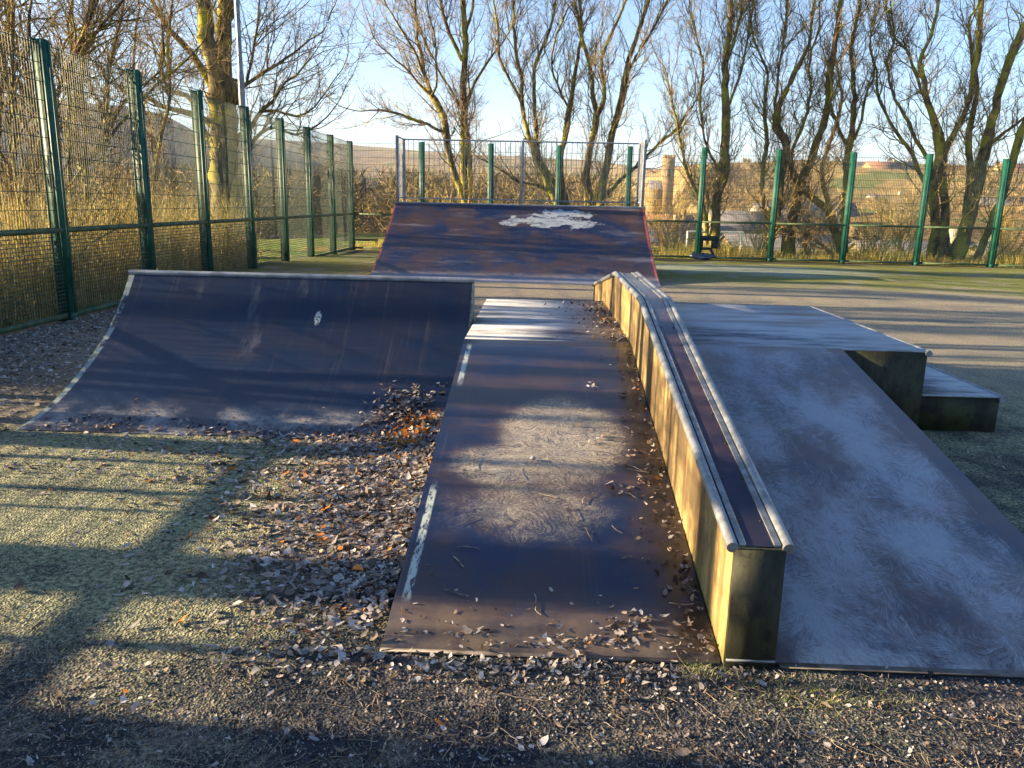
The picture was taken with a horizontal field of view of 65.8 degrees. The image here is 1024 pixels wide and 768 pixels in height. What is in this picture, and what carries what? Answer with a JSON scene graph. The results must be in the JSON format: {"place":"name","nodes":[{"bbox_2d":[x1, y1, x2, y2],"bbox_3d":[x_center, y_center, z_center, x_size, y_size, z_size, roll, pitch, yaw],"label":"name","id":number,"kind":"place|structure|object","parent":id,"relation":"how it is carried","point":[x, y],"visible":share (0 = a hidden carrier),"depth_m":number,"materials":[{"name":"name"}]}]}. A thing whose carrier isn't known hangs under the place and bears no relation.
{"place":"outdoors","nodes":[
{"label":"outdoors","id":0,"kind":"place"},
{"bbox_2d":[0,250,1023,767],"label":"court ground","id":1,"kind":"structure","parent":0,"point":[964,322],"depth_m":2.99,"materials":[{"name":"grey asphalt"}]},
{"bbox_2d":[0,30,355,334],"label":"fence","id":2,"kind":"object","parent":1,"relation":"on","point":[59,229],"visible":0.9,"depth_m":12.06,"materials":[{"name":"green metal"}]},
{"bbox_2d":[16,270,474,441],"bbox_3d":[-1.878,-0.310,6.216,3.029,0.969,1.859,2,13,2],"label":"quarter pipe","id":3,"kind":"object","parent":1,"relation":"on","point":[274,351],"visible":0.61,"depth_m":6.38,"materials":[{"name":"paint"}]},
{"bbox_2d":[0,300,1023,767],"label":"fallen leaves","id":4,"kind":"object","parent":1,"relation":"on","point":[420,434],"depth_m":3.30,"materials":[{"name":"brown plant"}]},
{"bbox_2d":[370,135,660,285],"bbox_3d":[0.121,-3.685,16.552,5.590,3.000,4.198,2,13,2],"label":"tall quarter pipe","id":5,"kind":"object","parent":1,"relation":"on","point":[521,242],"visible":0.86,"depth_m":16.71,"materials":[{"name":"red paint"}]},
{"bbox_2d":[353,142,1023,267],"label":"fence","id":6,"kind":"object","parent":1,"relation":"on","point":[996,228],"visible":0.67,"depth_m":23.95,"materials":[{"name":"green metal"}]},
{"bbox_2d":[592,271,794,667],"bbox_3d":[0.982,-0.307,6.307,0.233,1.024,7.411,2,13,2],"label":"grind box","id":7,"kind":"object","parent":1,"relation":"on","point":[739,542],"visible":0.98,"depth_m":3.29,"materials":[{"name":"wood"}]},
{"bbox_2d":[380,298,1023,677],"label":"fun box","id":8,"kind":"object","parent":1,"relation":"on","point":[906,535],"visible":0.82,"depth_m":3.80,"materials":[{"name":"wood"}]},
{"bbox_2d":[690,253,715,259],"bbox_3d":[5.892,-3.918,24.402,0.818,0.246,0.273,2,13,2],"label":"bin bag","id":9,"kind":"object","parent":1,"relation":"on","point":[702,256],"visible":0.92,"depth_m":24.31,"materials":[{"name":"black plastic"}]},
{"bbox_2d":[679,653,984,726],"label":"moss tufts","id":10,"kind":"object","parent":1,"relation":"on","point":[704,670],"visible":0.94,"depth_m":2.68,"materials":[{"name":"green plant"}]},
{"bbox_2d":[0,96,1023,327],"bbox_3d":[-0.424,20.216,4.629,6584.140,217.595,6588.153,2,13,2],"label":"hills","id":11,"kind":"structure","parent":0,"point":[390,159],"depth_m":366.94,"materials":[{"name":"brown plant"}]},
{"bbox_2d":[0,0,64,138],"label":"belt tree","id":12,"kind":"object","parent":11,"relation":"on","point":[2,104],"visible":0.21,"depth_m":12.73,"materials":[{"name":"brown plant"}]},
{"bbox_2d":[0,0,98,306],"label":"thin tree","id":13,"kind":"object","parent":11,"relation":"on","point":[13,10],"visible":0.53,"depth_m":11.02,"materials":[{"name":"brown plant"}]},
{"bbox_2d":[2,2,116,212],"bbox_3d":[-14.257,-9.830,23.891,4.124,11.874,6.248,-6,15,-27],"label":"belt tree","id":14,"kind":"object","parent":11,"relation":"on","point":[70,178],"visible":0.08,"depth_m":24.02,"materials":[{"name":"brown plant"}]},
{"bbox_2d":[0,0,141,271],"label":"crooked tree","id":15,"kind":"object","parent":11,"relation":"on","point":[28,30],"visible":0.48,"depth_m":11.29,"materials":[{"name":"brown plant"}]},
{"bbox_2d":[23,0,121,225],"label":"belt tree","id":16,"kind":"object","parent":11,"relation":"on","point":[72,2],"visible":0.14,"depth_m":18.89,"materials":[{"name":"brown plant"}]},
{"bbox_2d":[0,0,171,245],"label":"slanting tree","id":17,"kind":"object","parent":11,"relation":"on","point":[101,26],"visible":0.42,"depth_m":11.76,"materials":[{"name":"brown plant"}]},
{"bbox_2d":[0,165,245,326],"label":"bramble stems","id":18,"kind":"object","parent":11,"relation":"on","point":[164,267],"visible":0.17,"depth_m":11.89,"materials":[{"name":"brown plant"}]},
{"bbox_2d":[0,171,254,324],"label":"undergrowth","id":19,"kind":"object","parent":11,"relation":"on","point":[213,209],"visible":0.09,"depth_m":12.62,"materials":[{"name":"brown plant"}]},
{"bbox_2d":[0,166,264,326],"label":"tall straw","id":20,"kind":"object","parent":11,"relation":"on","point":[135,259],"visible":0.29,"depth_m":11.91,"materials":[{"name":"yellow plant"}]},
{"bbox_2d":[34,0,239,222],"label":"wispy tree","id":21,"kind":"object","parent":11,"relation":"on","point":[113,58],"visible":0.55,"depth_m":14.42,"materials":[{"name":"brown plant"}]},
{"bbox_2d":[77,0,199,221],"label":"dark thin tree","id":22,"kind":"object","parent":11,"relation":"on","point":[168,56],"visible":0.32,"depth_m":16.14,"materials":[{"name":"brown plant"}]},
{"bbox_2d":[2,0,278,253],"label":"arching tree","id":23,"kind":"object","parent":11,"relation":"on","point":[164,77],"visible":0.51,"depth_m":12.61,"materials":[{"name":"brown plant"}]},
{"bbox_2d":[39,0,412,255],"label":"sycamore","id":24,"kind":"object","parent":11,"relation":"on","point":[227,91],"visible":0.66,"depth_m":20.62,"materials":[{"name":"brown plant"}]},
{"bbox_2d":[234,0,245,105],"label":"lamp column","id":25,"kind":"structure","parent":11,"relation":"on","point":[241,84],"depth_m":17.23,"materials":[{"name":"white metal"}]},
{"bbox_2d":[232,4,313,206],"bbox_3d":[-7.857,-7.970,24.626,3.016,7.610,4.086,-10,17,-41],"label":"belt tree","id":26,"kind":"object","parent":11,"relation":"on","point":[263,97],"visible":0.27,"depth_m":24.06,"materials":[{"name":"brown plant"}]},
{"bbox_2d":[329,238,377,246],"bbox_3d":[-5.597,-4.992,28.041,1.722,0.330,0.140,2,13,2],"label":"timber barrier","id":27,"kind":"object","parent":11,"relation":"on","point":[375,240],"visible":0.23,"depth_m":27.95,"materials":[{"name":"brown wood"}]},
{"bbox_2d":[308,0,479,202],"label":"leaning tree","id":28,"kind":"object","parent":11,"relation":"on","point":[444,131],"visible":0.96,"depth_m":26.06,"materials":[{"name":"brown plant"}]},
{"bbox_2d":[360,183,443,231],"bbox_3d":[-3.484,-5.760,27.258,3.041,2.814,3.732,-7,16,-33],"label":"bare shrub","id":29,"kind":"object","parent":11,"relation":"on","point":[431,200],"visible":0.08,"depth_m":27.34,"materials":[{"name":"brown plant"}]},
{"bbox_2d":[378,0,542,202],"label":"straight tree","id":30,"kind":"object","parent":11,"relation":"on","point":[465,23],"visible":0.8,"depth_m":26.25,"materials":[{"name":"brown plant"}]},
{"bbox_2d":[409,154,514,203],"bbox_3d":[-1.831,-6.296,27.462,4.029,3.283,3.056,-3,14,-18],"label":"bare shrub","id":31,"kind":"object","parent":11,"relation":"on","point":[463,188],"visible":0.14,"depth_m":26.73,"materials":[{"name":"brown plant"}]},
{"bbox_2d":[0,105,1023,245],"bbox_3d":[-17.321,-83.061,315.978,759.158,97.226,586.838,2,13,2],"label":"woodland","id":32,"kind":"object","parent":11,"relation":"on","point":[382,208],"visible":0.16,"depth_m":57.90,"materials":[{"name":"brown plant"}]},
{"bbox_2d":[496,182,549,204],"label":"bare shrub","id":33,"kind":"object","parent":11,"relation":"on","point":[517,194],"visible":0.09,"depth_m":26.77,"materials":[{"name":"brown plant"}]},
{"bbox_2d":[456,0,611,204],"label":"spreading tree","id":34,"kind":"object","parent":11,"relation":"on","point":[537,128],"visible":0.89,"depth_m":25.68,"materials":[{"name":"brown plant"}]},
{"bbox_2d":[529,150,635,205],"bbox_3d":[2.428,-6.270,27.502,4.020,3.697,2.660,2,13,2],"label":"bare shrub","id":35,"kind":"object","parent":11,"relation":"on","point":[583,192],"visible":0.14,"depth_m":27.24,"materials":[{"name":"brown plant"}]},
{"bbox_2d":[605,186,660,236],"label":"bare shrub","id":36,"kind":"object","parent":11,"relation":"on","point":[639,206],"visible":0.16,"depth_m":27.65,"materials":[{"name":"brown plant"}]},
{"bbox_2d":[550,0,739,205],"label":"forked tree","id":37,"kind":"object","parent":11,"relation":"on","point":[595,126],"visible":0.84,"depth_m":25.27,"materials":[{"name":"brown plant"}]},
{"bbox_2d":[645,155,675,213],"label":"church","id":38,"kind":"structure","parent":11,"relation":"on","point":[668,176],"depth_m":312.13,"materials":[{"name":"stone"}]},
{"bbox_2d":[647,215,685,246],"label":"house","id":39,"kind":"structure","parent":11,"relation":"on","point":[654,239],"depth_m":104.09,"materials":[{"name":"grey stone"}]},
{"bbox_2d":[633,162,706,251],"bbox_3d":[5.455,-6.089,27.623,3.104,3.136,2.956,2,13,2],"label":"bare shrub","id":40,"kind":"object","parent":11,"relation":"on","point":[676,229],"visible":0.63,"depth_m":27.76,"materials":[{"name":"brown plant"}]},
{"bbox_2d":[646,209,703,247],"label":"house","id":41,"kind":"structure","parent":11,"relation":"on","point":[689,218],"depth_m":133.57,"materials":[{"name":"stone"}]},
{"bbox_2d":[635,0,781,255],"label":"columnar tree","id":42,"kind":"object","parent":11,"relation":"on","point":[727,105],"visible":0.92,"depth_m":24.90,"materials":[{"name":"brown plant"}]},
{"bbox_2d":[686,230,743,246],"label":"goal frame","id":43,"kind":"object","parent":11,"relation":"on","point":[687,236],"visible":0.3,"depth_m":43.84,"materials":[{"name":"white paint"}]},
{"bbox_2d":[702,207,785,246],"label":"house","id":44,"kind":"structure","parent":11,"relation":"on","point":[734,217],"depth_m":138.91,"materials":[{"name":"stone"}]},
{"bbox_2d":[702,187,806,257],"bbox_3d":[8.393,-5.344,26.224,3.027,2.416,3.458,13,18,43],"label":"bare shrub","id":45,"kind":"object","parent":11,"relation":"on","point":[763,233],"visible":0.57,"depth_m":26.07,"materials":[{"name":"brown plant"}]},
{"bbox_2d":[748,200,840,227],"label":"house","id":46,"kind":"structure","parent":11,"relation":"on","point":[812,208],"depth_m":155.02,"materials":[{"name":"grey stone"}]},
{"bbox_2d":[719,226,879,255],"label":"house","id":47,"kind":"structure","parent":11,"relation":"on","point":[747,237],"depth_m":71.07,"materials":[{"name":"stone"}]},
{"bbox_2d":[728,0,876,258],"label":"mossy tree","id":48,"kind":"object","parent":11,"relation":"on","point":[777,125],"visible":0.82,"depth_m":25.11,"materials":[{"name":"brown plant"}]},
{"bbox_2d":[734,0,893,258],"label":"twin tree","id":49,"kind":"object","parent":11,"relation":"on","point":[830,140],"visible":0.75,"depth_m":24.91,"materials":[{"name":"plant"}]},
{"bbox_2d":[761,157,869,258],"bbox_3d":[9.726,-5.815,26.006,3.693,3.476,3.754,-9,16,-37],"label":"bare shrub","id":50,"kind":"object","parent":11,"relation":"on","point":[801,240],"visible":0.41,"depth_m":25.81,"materials":[{"name":"brown plant"}]},
{"bbox_2d":[786,202,856,216],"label":"house","id":51,"kind":"structure","parent":11,"relation":"on","point":[854,211],"depth_m":170.16,"materials":[{"name":"stone"}]},
{"bbox_2d":[794,0,898,252],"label":"slender tree","id":52,"kind":"object","parent":11,"relation":"on","point":[854,61],"visible":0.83,"depth_m":24.67,"materials":[{"name":"brown plant"}]},
{"bbox_2d":[822,194,927,259],"bbox_3d":[12.136,-5.233,26.444,3.895,2.254,2.694,2,13,2],"label":"bare shrub","id":53,"kind":"object","parent":11,"relation":"on","point":[866,228],"visible":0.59,"depth_m":26.43,"materials":[{"name":"brown plant"}]},
{"bbox_2d":[861,159,904,169],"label":"house","id":54,"kind":"structure","parent":11,"relation":"on","point":[869,164],"depth_m":288.54,"materials":[{"name":"stone"}]},
{"bbox_2d":[864,192,901,197],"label":"house","id":55,"kind":"structure","parent":11,"relation":"on","point":[878,196],"depth_m":200.52,"materials":[{"name":"grey stone"}]},
{"bbox_2d":[887,159,913,168],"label":"house","id":56,"kind":"structure","parent":11,"relation":"on","point":[906,163],"depth_m":295.49,"materials":[{"name":"stone"}]},
{"bbox_2d":[849,228,977,256],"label":"house","id":57,"kind":"structure","parent":11,"relation":"on","point":[926,242],"depth_m":54.06,"materials":[{"name":"grey stone"}]},
{"bbox_2d":[851,167,985,260],"bbox_3d":[13.300,-5.428,26.406,4.133,3.461,4.177,10,16,35],"label":"bare shrub","id":58,"kind":"object","parent":11,"relation":"on","point":[909,230],"visible":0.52,"depth_m":26.24,"materials":[{"name":"brown plant"}]},
{"bbox_2d":[952,186,1023,259],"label":"bare shrub","id":59,"kind":"object","parent":11,"relation":"on","point":[1005,222],"visible":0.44,"depth_m":26.46,"materials":[{"name":"brown plant"}]},
{"bbox_2d":[968,238,1014,258],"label":"house","id":60,"kind":"structure","parent":11,"relation":"on","point":[985,249],"depth_m":54.10,"materials":[{"name":"grey stone"}]},
{"bbox_2d":[979,197,1023,204],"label":"house","id":61,"kind":"structure","parent":11,"relation":"on","point":[1007,203],"depth_m":173.91,"materials":[{"name":"stone"}]},
{"bbox_2d":[992,163,1023,170],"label":"house","id":62,"kind":"structure","parent":11,"relation":"on","point":[1014,169],"depth_m":278.38,"materials":[{"name":"stone"}]},
{"bbox_2d":[1,0,1023,168],"label":"sky","id":63,"kind":"structure","parent":0,"point":[499,101],"materials":[{"name":"blue"}]},
{"bbox_2d":[355,238,1023,267],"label":"rough grass","id":64,"kind":"structure","parent":0,"point":[374,244],"depth_m":25.38,"materials":[{"name":"green plant"}]},
{"bbox_2d":[692,236,718,254],"bbox_3d":[6.069,-4.312,24.922,0.834,0.710,0.090,2,13,2],"label":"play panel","id":65,"kind":"object","parent":64,"relation":"on","point":[712,243],"visible":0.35,"depth_m":24.87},
{"bbox_2d":[852,0,1023,263],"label":"multi stem tree","id":66,"kind":"object","parent":64,"relation":"in","point":[990,139],"visible":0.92,"depth_m":24.56,"materials":[{"name":"brown plant"}]}
]}

